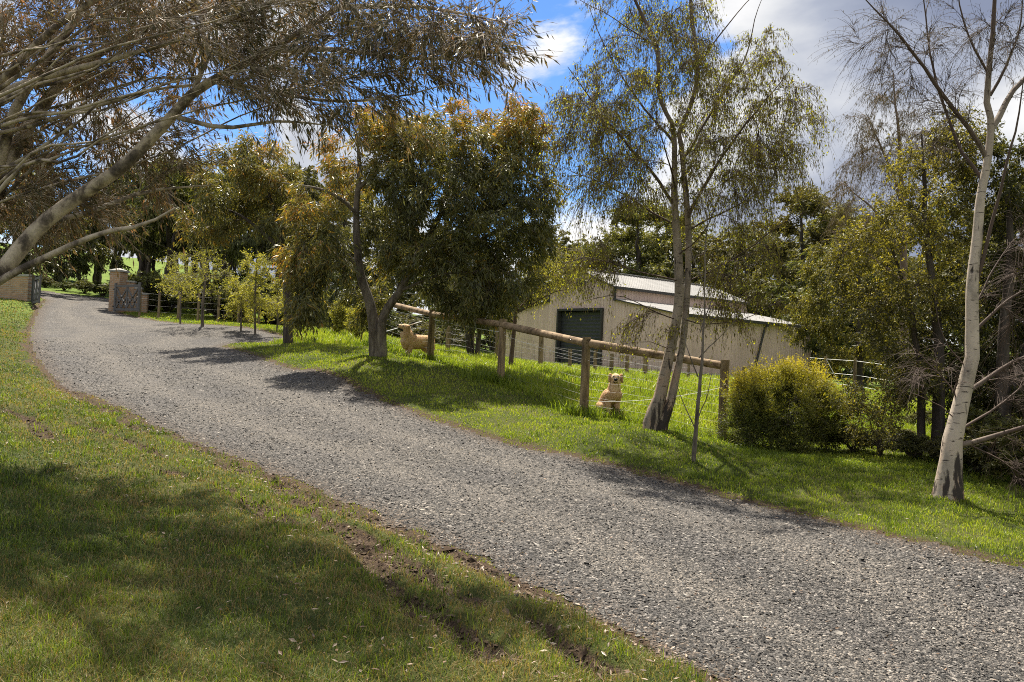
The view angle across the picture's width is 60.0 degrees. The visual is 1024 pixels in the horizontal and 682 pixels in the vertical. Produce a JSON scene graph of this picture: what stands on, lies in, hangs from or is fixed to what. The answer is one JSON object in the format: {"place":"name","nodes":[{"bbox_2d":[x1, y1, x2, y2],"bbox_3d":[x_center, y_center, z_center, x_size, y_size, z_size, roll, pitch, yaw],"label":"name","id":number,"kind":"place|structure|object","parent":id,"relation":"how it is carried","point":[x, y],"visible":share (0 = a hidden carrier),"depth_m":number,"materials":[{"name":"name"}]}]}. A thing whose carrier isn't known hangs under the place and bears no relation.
{"place":"outdoors","nodes":[
{"label":"outdoors","id":0,"kind":"place"},
{"bbox_2d":[41,291,214,310],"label":"road","id":1,"kind":"structure","parent":0,"point":[49,295],"depth_m":47.20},
{"bbox_2d":[0,375,726,681],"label":"dry thatch","id":2,"kind":"object","parent":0,"point":[446,663],"visible":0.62,"depth_m":5.66,"materials":[{"name":"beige plant"}]},
{"bbox_2d":[0,246,1023,681],"bbox_3d":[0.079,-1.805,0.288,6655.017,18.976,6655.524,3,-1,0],"label":"lawn","id":3,"kind":"structure","parent":0,"point":[416,562],"depth_m":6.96,"materials":[{"name":"green plant"}]},
{"bbox_2d":[0,274,35,300],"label":"brick wall","id":4,"kind":"structure","parent":3,"relation":"on","point":[19,286],"depth_m":41.04,"materials":[{"name":"beige brick"}]},
{"bbox_2d":[32,274,41,303],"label":"gate","id":5,"kind":"structure","parent":3,"relation":"on","point":[36,292],"depth_m":39.41,"materials":[{"name":"black metal"}]},
{"bbox_2d":[0,167,90,276],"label":"woodland tree","id":6,"kind":"object","parent":3,"relation":"on","point":[81,263],"visible":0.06,"depth_m":59.44,"materials":[{"name":"green plant"}]},
{"bbox_2d":[38,275,56,286],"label":"dark shrub","id":7,"kind":"object","parent":3,"relation":"on","point":[45,282],"visible":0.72,"depth_m":53.88,"materials":[{"name":"green plant"}]},
{"bbox_2d":[52,280,76,290],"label":"dark shrub","id":8,"kind":"object","parent":3,"relation":"on","point":[63,285],"visible":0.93,"depth_m":52.81,"materials":[{"name":"green plant"}]},
{"bbox_2d":[23,207,107,282],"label":"woodland tree","id":9,"kind":"object","parent":3,"relation":"on","point":[78,270],"visible":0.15,"depth_m":58.51,"materials":[{"name":"green plant"}]},
{"bbox_2d":[0,131,132,282],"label":"woodland tree","id":10,"kind":"object","parent":3,"relation":"on","point":[102,250],"visible":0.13,"depth_m":49.50,"materials":[{"name":"green plant"}]},
{"bbox_2d":[69,279,95,292],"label":"dark shrub","id":11,"kind":"object","parent":3,"relation":"on","point":[83,284],"visible":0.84,"depth_m":52.68,"materials":[{"name":"green plant"}]},
{"bbox_2d":[55,209,111,280],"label":"woodland tree","id":12,"kind":"object","parent":3,"relation":"on","point":[84,272],"visible":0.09,"depth_m":61.56,"materials":[{"name":"green plant"}]},
{"bbox_2d":[83,187,109,282],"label":"tall gum","id":13,"kind":"object","parent":3,"relation":"on","point":[97,276],"visible":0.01,"depth_m":61.85,"materials":[{"name":"green plant"}]},
{"bbox_2d":[86,280,108,295],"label":"dark shrub","id":14,"kind":"object","parent":3,"relation":"on","point":[96,289],"visible":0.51,"depth_m":51.75,"materials":[{"name":"green plant"}]},
{"bbox_2d":[79,167,143,260],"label":"tall gum","id":15,"kind":"object","parent":3,"relation":"on","point":[93,230],"visible":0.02,"depth_m":54.67,"materials":[{"name":"green plant"}]},
{"bbox_2d":[108,268,129,311],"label":"gate pillar","id":16,"kind":"structure","parent":3,"relation":"on","point":[114,278],"depth_m":39.82,"materials":[{"name":"beige brick"}]},
{"bbox_2d":[112,282,140,311],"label":"gate","id":17,"kind":"structure","parent":3,"relation":"on","point":[127,299],"depth_m":39.00,"materials":[{"name":"black metal"}]},
{"bbox_2d":[126,280,148,312],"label":"brick wall","id":18,"kind":"structure","parent":3,"relation":"on","point":[145,301],"depth_m":40.26,"materials":[{"name":"beige brick"}]},
{"bbox_2d":[97,269,190,309],"bbox_3d":[-17.153,-2.442,42.204,4.059,2.230,4.117,2,-1,7],"label":"dark shrub","id":19,"kind":"object","parent":3,"relation":"on","point":[148,280],"visible":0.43,"depth_m":41.10,"materials":[{"name":"green plant"}]},
{"bbox_2d":[85,162,215,270],"bbox_3d":[-21.730,-6.447,53.676,4.430,8.327,8.061,2,-1,33],"label":"tall gum","id":20,"kind":"object","parent":3,"relation":"on","point":[102,239],"visible":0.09,"depth_m":51.55,"materials":[{"name":"green plant"}]},
{"bbox_2d":[124,152,186,279],"bbox_3d":[-18.820,-6.041,47.770,3.921,8.377,4.770,3,-1,-14],"label":"tall gum","id":21,"kind":"object","parent":3,"relation":"on","point":[145,264],"visible":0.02,"depth_m":47.06,"materials":[{"name":"green plant"}]},
{"bbox_2d":[144,283,186,311],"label":"dark shrub","id":22,"kind":"object","parent":3,"relation":"on","point":[166,307],"visible":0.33,"depth_m":41.41,"materials":[{"name":"green plant"}]},
{"bbox_2d":[110,150,224,307],"bbox_3d":[-16.602,-5.596,44.017,3.817,7.973,6.946,2,-1,12],"label":"tall gum","id":23,"kind":"object","parent":3,"relation":"on","point":[181,195],"visible":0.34,"depth_m":44.11,"materials":[{"name":"green plant"}]},
{"bbox_2d":[151,267,203,323],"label":"young tree","id":24,"kind":"object","parent":3,"relation":"on","point":[187,294],"visible":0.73,"depth_m":34.00,"materials":[{"name":"green plant"}]},
{"bbox_2d":[154,233,238,305],"bbox_3d":[-19.706,-6.192,55.031,4.391,8.254,7.990,3,-1,-3],"label":"tall gum","id":25,"kind":"object","parent":3,"relation":"on","point":[208,282],"depth_m":53.78,"materials":[{"name":"green plant"}]},
{"bbox_2d":[154,244,239,326],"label":"young tree","id":26,"kind":"object","parent":3,"relation":"on","point":[188,274],"visible":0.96,"depth_m":31.00,"materials":[{"name":"green plant"}]},
{"bbox_2d":[119,150,277,313],"bbox_3d":[-15.262,-5.396,42.813,7.811,8.069,4.293,2,-1,1],"label":"tall gum","id":27,"kind":"object","parent":3,"relation":"on","point":[153,236],"visible":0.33,"depth_m":43.22,"materials":[{"name":"green plant"}]},
{"bbox_2d":[157,155,246,308],"bbox_3d":[-16.689,-5.763,47.062,4.651,8.169,3.823,3,-1,-3],"label":"tall gum","id":28,"kind":"object","parent":3,"relation":"on","point":[178,239],"visible":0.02,"depth_m":46.65,"materials":[{"name":"green plant"}]},
{"bbox_2d":[138,289,281,325],"bbox_3d":[-12.438,-1.323,37.569,7.952,1.596,0.134,2,-1,16],"label":"boundary fence","id":29,"kind":"object","parent":3,"relation":"on","point":[198,308],"visible":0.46,"depth_m":37.81,"materials":[{"name":"wood"}]},
{"bbox_2d":[164,266,268,318],"bbox_3d":[-12.889,-2.162,40.030,4.883,2.645,4.814,2,-1,2],"label":"dark shrub","id":30,"kind":"object","parent":3,"relation":"on","point":[213,299],"visible":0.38,"depth_m":39.46,"materials":[{"name":"green plant"}]},
{"bbox_2d":[207,181,262,279],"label":"tall gum","id":31,"kind":"object","parent":3,"relation":"on","point":[237,262],"visible":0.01,"depth_m":54.35,"materials":[{"name":"green plant"}]},
{"bbox_2d":[216,275,262,330],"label":"young tree","id":32,"kind":"object","parent":3,"relation":"on","point":[232,305],"visible":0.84,"depth_m":29.99,"materials":[{"name":"green plant"}]},
{"bbox_2d":[237,247,277,285],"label":"woodland tree","id":33,"kind":"object","parent":3,"relation":"on","point":[271,268],"visible":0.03,"depth_m":58.85,"materials":[{"name":"green plant"}]},
{"bbox_2d":[233,247,283,333],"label":"young tree","id":34,"kind":"object","parent":3,"relation":"on","point":[256,277],"visible":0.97,"depth_m":29.47,"materials":[{"name":"green plant"}]},
{"bbox_2d":[223,277,293,324],"bbox_3d":[-10.604,-1.883,40.126,4.837,2.620,4.769,3,-1,-28],"label":"dark shrub","id":35,"kind":"object","parent":3,"relation":"on","point":[273,322],"visible":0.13,"depth_m":39.62,"materials":[{"name":"green plant"}]},
{"bbox_2d":[171,128,366,343],"bbox_3d":[-7.344,-3.151,27.107,6.078,6.644,3.920,3,-1,0],"label":"gum tree","id":36,"kind":"object","parent":3,"relation":"on","point":[251,174],"visible":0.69,"depth_m":26.75,"materials":[{"name":"green plant"}]},
{"bbox_2d":[260,277,293,329],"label":"young tree","id":37,"kind":"object","parent":3,"relation":"on","point":[273,297],"visible":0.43,"depth_m":31.02,"materials":[{"name":"green plant"}]},
{"bbox_2d":[0,0,562,285],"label":"gum tree","id":38,"kind":"object","parent":3,"relation":"on","point":[151,36],"visible":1,"depth_m":8.22,"materials":[{"name":"green plant"}]},
{"bbox_2d":[248,287,325,324],"bbox_3d":[-9.235,-1.504,38.194,4.068,2.235,4.126,3,-1,-1],"label":"dark shrub","id":39,"kind":"object","parent":3,"relation":"on","point":[270,293],"visible":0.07,"depth_m":37.36,"materials":[{"name":"green plant"}]},
{"bbox_2d":[243,157,332,318],"bbox_3d":[-11.018,-5.197,45.816,4.308,8.284,5.241,2,-1,33],"label":"tall gum","id":40,"kind":"object","parent":3,"relation":"on","point":[261,247],"visible":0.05,"depth_m":45.03,"materials":[{"name":"green plant"}]},
{"bbox_2d":[309,272,352,329],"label":"conifer","id":41,"kind":"object","parent":3,"relation":"on","point":[330,289],"visible":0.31,"depth_m":33.80,"materials":[{"name":"green plant"}]},
{"bbox_2d":[255,162,419,297],"bbox_3d":[-7.845,-4.275,41.151,8.172,7.674,4.491,2,-1,14],"label":"tall gum","id":42,"kind":"object","parent":3,"relation":"on","point":[367,234],"visible":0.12,"depth_m":40.62,"materials":[{"name":"green plant"}]},
{"bbox_2d":[327,300,349,333],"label":"columnar shrub","id":43,"kind":"object","parent":3,"relation":"on","point":[337,319],"visible":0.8,"depth_m":30.88,"materials":[{"name":"green plant"}]},
{"bbox_2d":[343,302,363,336],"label":"columnar shrub","id":44,"kind":"object","parent":3,"relation":"on","point":[350,316],"visible":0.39,"depth_m":27.91,"materials":[{"name":"green plant"}]},
{"bbox_2d":[13,387,716,679],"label":"earth crumbs","id":45,"kind":"object","parent":3,"relation":"on","point":[472,560],"visible":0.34,"depth_m":6.39,"materials":[{"name":"brown soil"}]},
{"bbox_2d":[330,202,429,325],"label":"woodland tree","id":46,"kind":"object","parent":3,"relation":"on","point":[403,299],"visible":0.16,"depth_m":51.36,"materials":[{"name":"green plant"}]},
{"bbox_2d":[353,303,407,333],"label":"dark shrub","id":47,"kind":"object","parent":3,"relation":"on","point":[395,318],"visible":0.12,"depth_m":40.03,"materials":[{"name":"green plant"}]},
{"bbox_2d":[337,217,456,338],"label":"woodland tree","id":48,"kind":"object","parent":3,"relation":"on","point":[410,290],"visible":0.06,"depth_m":60.12,"materials":[{"name":"green plant"}]},
{"bbox_2d":[387,312,439,337],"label":"dark shrub","id":49,"kind":"object","parent":3,"relation":"on","point":[426,324],"visible":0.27,"depth_m":43.40,"materials":[{"name":"green plant"}]},
{"bbox_2d":[397,324,434,356],"bbox_3d":[-2.523,0.029,23.268,1.131,0.938,0.443,3,-1,-31],"label":"sheep","id":50,"kind":"object","parent":3,"relation":"on","point":[410,341],"visible":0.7,"depth_m":23.05},
{"bbox_2d":[267,88,571,356],"bbox_3d":[-2.039,-2.776,21.162,6.987,6.640,4.486,3,-1,0],"label":"gum tree","id":51,"kind":"object","parent":3,"relation":"on","point":[481,294],"visible":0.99,"depth_m":20.35,"materials":[{"name":"green plant"}]},
{"bbox_2d":[411,321,476,346],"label":"dark shrub","id":52,"kind":"object","parent":3,"relation":"on","point":[423,330],"visible":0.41,"depth_m":41.49,"materials":[{"name":"green plant"}]},
{"bbox_2d":[396,230,511,346],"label":"woodland tree","id":53,"kind":"object","parent":3,"relation":"on","point":[440,322],"visible":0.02,"depth_m":65.31,"materials":[{"name":"green plant"}]},
{"bbox_2d":[407,274,519,354],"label":"paddock tree","id":54,"kind":"object","parent":3,"relation":"on","point":[469,345],"visible":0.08,"depth_m":26.81,"materials":[{"name":"green plant"}]},
{"bbox_2d":[451,232,547,350],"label":"woodland tree","id":55,"kind":"object","parent":3,"relation":"on","point":[488,343],"visible":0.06,"depth_m":68.06,"materials":[{"name":"green plant"}]},
{"bbox_2d":[482,259,560,332],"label":"woodland tree","id":56,"kind":"object","parent":3,"relation":"on","point":[543,284],"visible":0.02,"depth_m":78.53,"materials":[{"name":"green plant"}]},
{"bbox_2d":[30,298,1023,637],"bbox_3d":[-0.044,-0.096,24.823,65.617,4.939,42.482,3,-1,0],"label":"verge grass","id":57,"kind":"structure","parent":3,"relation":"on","point":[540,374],"depth_m":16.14,"materials":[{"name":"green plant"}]},
{"bbox_2d":[378,300,729,439],"bbox_3d":[-0.542,0.312,20.067,1.260,3.017,13.034,3,-1,-36],"label":"paddock fence","id":58,"kind":"object","parent":3,"relation":"on","point":[585,343],"visible":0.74,"depth_m":16.49,"materials":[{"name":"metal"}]},
{"bbox_2d":[506,244,606,365],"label":"weeping tree","id":59,"kind":"object","parent":3,"relation":"on","point":[552,275],"visible":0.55,"depth_m":23.40,"materials":[{"name":"green plant"}]},
{"bbox_2d":[533,230,612,300],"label":"woodland tree","id":60,"kind":"object","parent":3,"relation":"on","point":[567,240],"visible":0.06,"depth_m":86.34,"materials":[{"name":"green plant"}]},
{"bbox_2d":[445,325,746,377],"bbox_3d":[2.903,0.488,30.957,10.825,2.070,1.818,3,-1,-14],"label":"yard fence","id":61,"kind":"object","parent":3,"relation":"on","point":[570,354],"visible":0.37,"depth_m":30.93,"materials":[{"name":"wood"}]},
{"bbox_2d":[567,237,647,274],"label":"woodland tree","id":62,"kind":"object","parent":3,"relation":"on","point":[608,241],"visible":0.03,"depth_m":83.22,"materials":[{"name":"green plant"}]},
{"bbox_2d":[595,373,622,415],"bbox_3d":[1.801,1.015,16.832,0.453,0.829,0.916,3,-1,-28],"label":"dog","id":63,"kind":"object","parent":3,"relation":"on","point":[613,381],"visible":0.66,"depth_m":16.55},
{"bbox_2d":[562,227,684,275],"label":"woodland tree","id":64,"kind":"object","parent":3,"relation":"on","point":[630,257],"visible":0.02,"depth_m":94.70,"materials":[{"name":"green plant"}]},
{"bbox_2d":[581,197,684,276],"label":"pine tree","id":65,"kind":"object","parent":3,"relation":"on","point":[633,234],"visible":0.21,"depth_m":81.72,"materials":[{"name":"green plant"}]},
{"bbox_2d":[505,269,812,377],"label":"shed","id":66,"kind":"structure","parent":3,"relation":"on","point":[658,293],"depth_m":44.43,"materials":[{"name":"metal"}]},
{"bbox_2d":[559,311,599,365],"bbox_3d":[3.538,-0.014,45.138,0.018,2.970,3.240,3,-1,-40],"label":"roller door","id":67,"kind":"structure","parent":66,"relation":"in","point":[587,327],"depth_m":45.33,"materials":[{"name":"green metal"}]},
{"bbox_2d":[629,208,701,281],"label":"pine tree","id":68,"kind":"object","parent":3,"relation":"on","point":[658,229],"visible":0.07,"depth_m":91.45,"materials":[{"name":"green plant"}]},
{"bbox_2d":[633,227,711,282],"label":"woodland tree","id":69,"kind":"object","parent":3,"relation":"on","point":[665,265],"visible":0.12,"depth_m":78.47,"materials":[{"name":"green plant"}]},
{"bbox_2d":[525,0,841,430],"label":"birch tree","id":70,"kind":"object","parent":3,"relation":"on","point":[607,124],"visible":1,"depth_m":13.91,"materials":[{"name":"green plant"}]},
{"bbox_2d":[673,192,734,462],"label":"sapling","id":71,"kind":"object","parent":3,"relation":"on","point":[695,434],"visible":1,"depth_m":12.17,"materials":[{"name":"grey plant"}]},
{"bbox_2d":[644,220,764,282],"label":"woodland tree","id":72,"kind":"object","parent":3,"relation":"on","point":[703,234],"visible":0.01,"depth_m":90.72,"materials":[{"name":"green plant"}]},
{"bbox_2d":[654,234,761,313],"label":"woodland tree","id":73,"kind":"object","parent":3,"relation":"on","point":[707,252],"visible":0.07,"depth_m":77.19,"materials":[{"name":"green plant"}]},
{"bbox_2d":[670,221,785,282],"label":"woodland tree","id":74,"kind":"object","parent":3,"relation":"on","point":[731,262],"visible":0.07,"depth_m":89.06,"materials":[{"name":"green plant"}]},
{"bbox_2d":[684,225,799,316],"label":"woodland tree","id":75,"kind":"object","parent":3,"relation":"on","point":[725,253],"visible":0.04,"depth_m":73.80,"materials":[{"name":"green plant"}]},
{"bbox_2d":[737,255,805,319],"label":"woodland tree","id":76,"kind":"object","parent":3,"relation":"on","point":[768,312],"visible":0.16,"depth_m":63.50,"materials":[{"name":"green plant"}]},
{"bbox_2d":[706,231,842,343],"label":"woodland tree","id":77,"kind":"object","parent":3,"relation":"on","point":[790,252],"visible":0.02,"depth_m":83.06,"materials":[{"name":"green plant"}]},
{"bbox_2d":[723,182,840,302],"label":"pine tree","id":78,"kind":"object","parent":3,"relation":"on","point":[811,208],"visible":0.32,"depth_m":65.94,"materials":[{"name":"green plant"}]},
{"bbox_2d":[699,351,867,453],"bbox_3d":[4.291,1.102,14.140,2.595,1.949,2.212,3,-1,0],"label":"bush","id":79,"kind":"object","parent":3,"relation":"on","point":[802,405],"visible":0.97,"depth_m":13.65,"materials":[{"name":"green plant"}]},
{"bbox_2d":[758,242,865,376],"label":"woodland tree","id":80,"kind":"object","parent":3,"relation":"on","point":[789,265],"visible":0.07,"depth_m":60.41,"materials":[{"name":"green plant"}]},
{"bbox_2d":[771,197,862,292],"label":"pine tree","id":81,"kind":"object","parent":3,"relation":"on","point":[816,228],"visible":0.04,"depth_m":73.21,"materials":[{"name":"green plant"}]},
{"bbox_2d":[782,288,867,376],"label":"woodland tree","id":82,"kind":"object","parent":3,"relation":"on","point":[815,341],"visible":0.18,"depth_m":47.52,"materials":[{"name":"green plant"}]},
{"bbox_2d":[807,355,897,401],"bbox_3d":[8.626,1.038,22.510,0.201,1.324,3.296,3,-1,-21],"label":"fence","id":83,"kind":"object","parent":3,"relation":"on","point":[854,367],"visible":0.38,"depth_m":22.64,"materials":[{"name":"brown wood"}]},
{"bbox_2d":[776,214,929,391],"bbox_3d":[11.580,-1.095,30.262,4.789,6.358,3.832,3,-1,0],"label":"olive tree","id":84,"kind":"object","parent":3,"relation":"on","point":[812,307],"visible":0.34,"depth_m":29.91,"materials":[{"name":"green plant"}]},
{"bbox_2d":[795,204,915,375],"bbox_3d":[24.749,-3.634,63.589,8.904,12.760,9.423,3,-1,-9],"label":"pine tree","id":85,"kind":"object","parent":3,"relation":"on","point":[826,219],"visible":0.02,"depth_m":64.33,"materials":[{"name":"green plant"}]},
{"bbox_2d":[826,420,887,451],"bbox_3d":[5.313,1.500,13.814,0.926,0.509,0.939,3,-1,-20],"label":"dark shrub","id":86,"kind":"object","parent":3,"relation":"on","point":[842,438],"visible":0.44,"depth_m":13.60,"materials":[{"name":"green plant"}]},
{"bbox_2d":[829,376,919,458],"bbox_3d":[5.464,1.155,13.339,1.414,1.293,1.420,3,-1,0],"label":"shrub","id":87,"kind":"object","parent":3,"relation":"on","point":[879,433],"visible":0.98,"depth_m":13.16,"materials":[{"name":"green plant"}]},
{"bbox_2d":[792,221,963,377],"bbox_3d":[23.614,-2.619,56.279,11.306,11.081,10.678,2,-1,14],"label":"woodland tree","id":88,"kind":"object","parent":3,"relation":"on","point":[822,280],"visible":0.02,"depth_m":55.36,"materials":[{"name":"green plant"}]},
{"bbox_2d":[809,70,986,405],"bbox_3d":[8.470,-2.243,20.248,3.502,7.824,3.216,3,-1,0],"label":"birch tree","id":89,"kind":"object","parent":3,"relation":"on","point":[865,160],"visible":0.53,"depth_m":20.07,"materials":[{"name":"green plant"}]},
{"bbox_2d":[883,424,916,442],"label":"dark shrub","id":90,"kind":"object","parent":3,"relation":"on","point":[901,434],"visible":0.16,"depth_m":14.29,"materials":[{"name":"green plant"}]},
{"bbox_2d":[805,196,999,385],"bbox_3d":[20.873,-2.305,45.839,11.160,10.447,10.793,2,-1,1],"label":"woodland tree","id":91,"kind":"object","parent":3,"relation":"on","point":[868,372],"visible":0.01,"depth_m":45.93,"materials":[{"name":"green plant"}]},
{"bbox_2d":[882,430,933,457],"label":"dark shrub","id":92,"kind":"object","parent":3,"relation":"on","point":[909,447],"visible":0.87,"depth_m":13.05,"materials":[{"name":"green plant"}]},
{"bbox_2d":[814,101,1002,458],"bbox_3d":[6.048,-0.911,13.625,2.935,5.531,2.525,3,-1,0],"label":"broadleaf tree","id":93,"kind":"object","parent":3,"relation":"on","point":[924,285],"visible":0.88,"depth_m":13.30,"materials":[{"name":"green plant"}]},
{"bbox_2d":[807,0,1023,515],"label":"birch tree","id":94,"kind":"object","parent":3,"relation":"on","point":[948,483],"visible":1,"depth_m":10.49,"materials":[{"name":"green plant"}]},
{"bbox_2d":[904,410,945,425],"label":"dark shrub","id":95,"kind":"object","parent":3,"relation":"on","point":[927,421],"visible":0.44,"depth_m":16.41,"materials":[{"name":"green plant"}]},
{"bbox_2d":[847,202,1023,387],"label":"woodland tree","id":96,"kind":"object","parent":3,"relation":"on","point":[959,277],"visible":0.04,"depth_m":38.70,"materials":[{"name":"green plant"}]},
{"bbox_2d":[894,202,1023,404],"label":"woodland tree","id":97,"kind":"object","parent":3,"relation":"on","point":[950,269],"visible":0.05,"depth_m":36.62,"materials":[{"name":"green plant"}]},
{"bbox_2d":[920,425,1014,472],"bbox_3d":[6.478,1.489,12.390,1.403,0.760,1.383,2,-1,11],"label":"dark shrub","id":98,"kind":"object","parent":3,"relation":"on","point":[969,430],"visible":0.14,"depth_m":12.35,"materials":[{"name":"green plant"}]},
{"bbox_2d":[925,120,1023,428],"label":"broadleaf tree","id":99,"kind":"object","parent":3,"relation":"on","point":[1012,195],"visible":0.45,"depth_m":13.24,"materials":[{"name":"green plant"}]},
{"bbox_2d":[934,404,1023,472],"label":"dark shrub","id":100,"kind":"object","parent":3,"relation":"on","point":[975,413],"visible":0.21,"depth_m":12.46,"materials":[{"name":"green plant"}]},
{"bbox_2d":[963,417,1023,485],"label":"dark shrub","id":101,"kind":"object","parent":3,"relation":"on","point":[994,465],"visible":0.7,"depth_m":11.48,"materials":[{"name":"green plant"}]},
{"bbox_2d":[0,0,1023,345],"label":"sky","id":102,"kind":"structure","parent":0,"point":[806,21],"materials":[{"name":"blue"}]},
{"bbox_2d":[20,300,1023,681],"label":"driveway","id":103,"kind":"structure","parent":0,"point":[68,322],"depth_m":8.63,"materials":[{"name":"grey gravel"}]},
{"bbox_2d":[6,369,1020,681],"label":"leaf litter","id":104,"kind":"object","parent":103,"relation":"on","point":[468,571],"visible":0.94,"depth_m":6.13,"materials":[{"name":"brown plant"}]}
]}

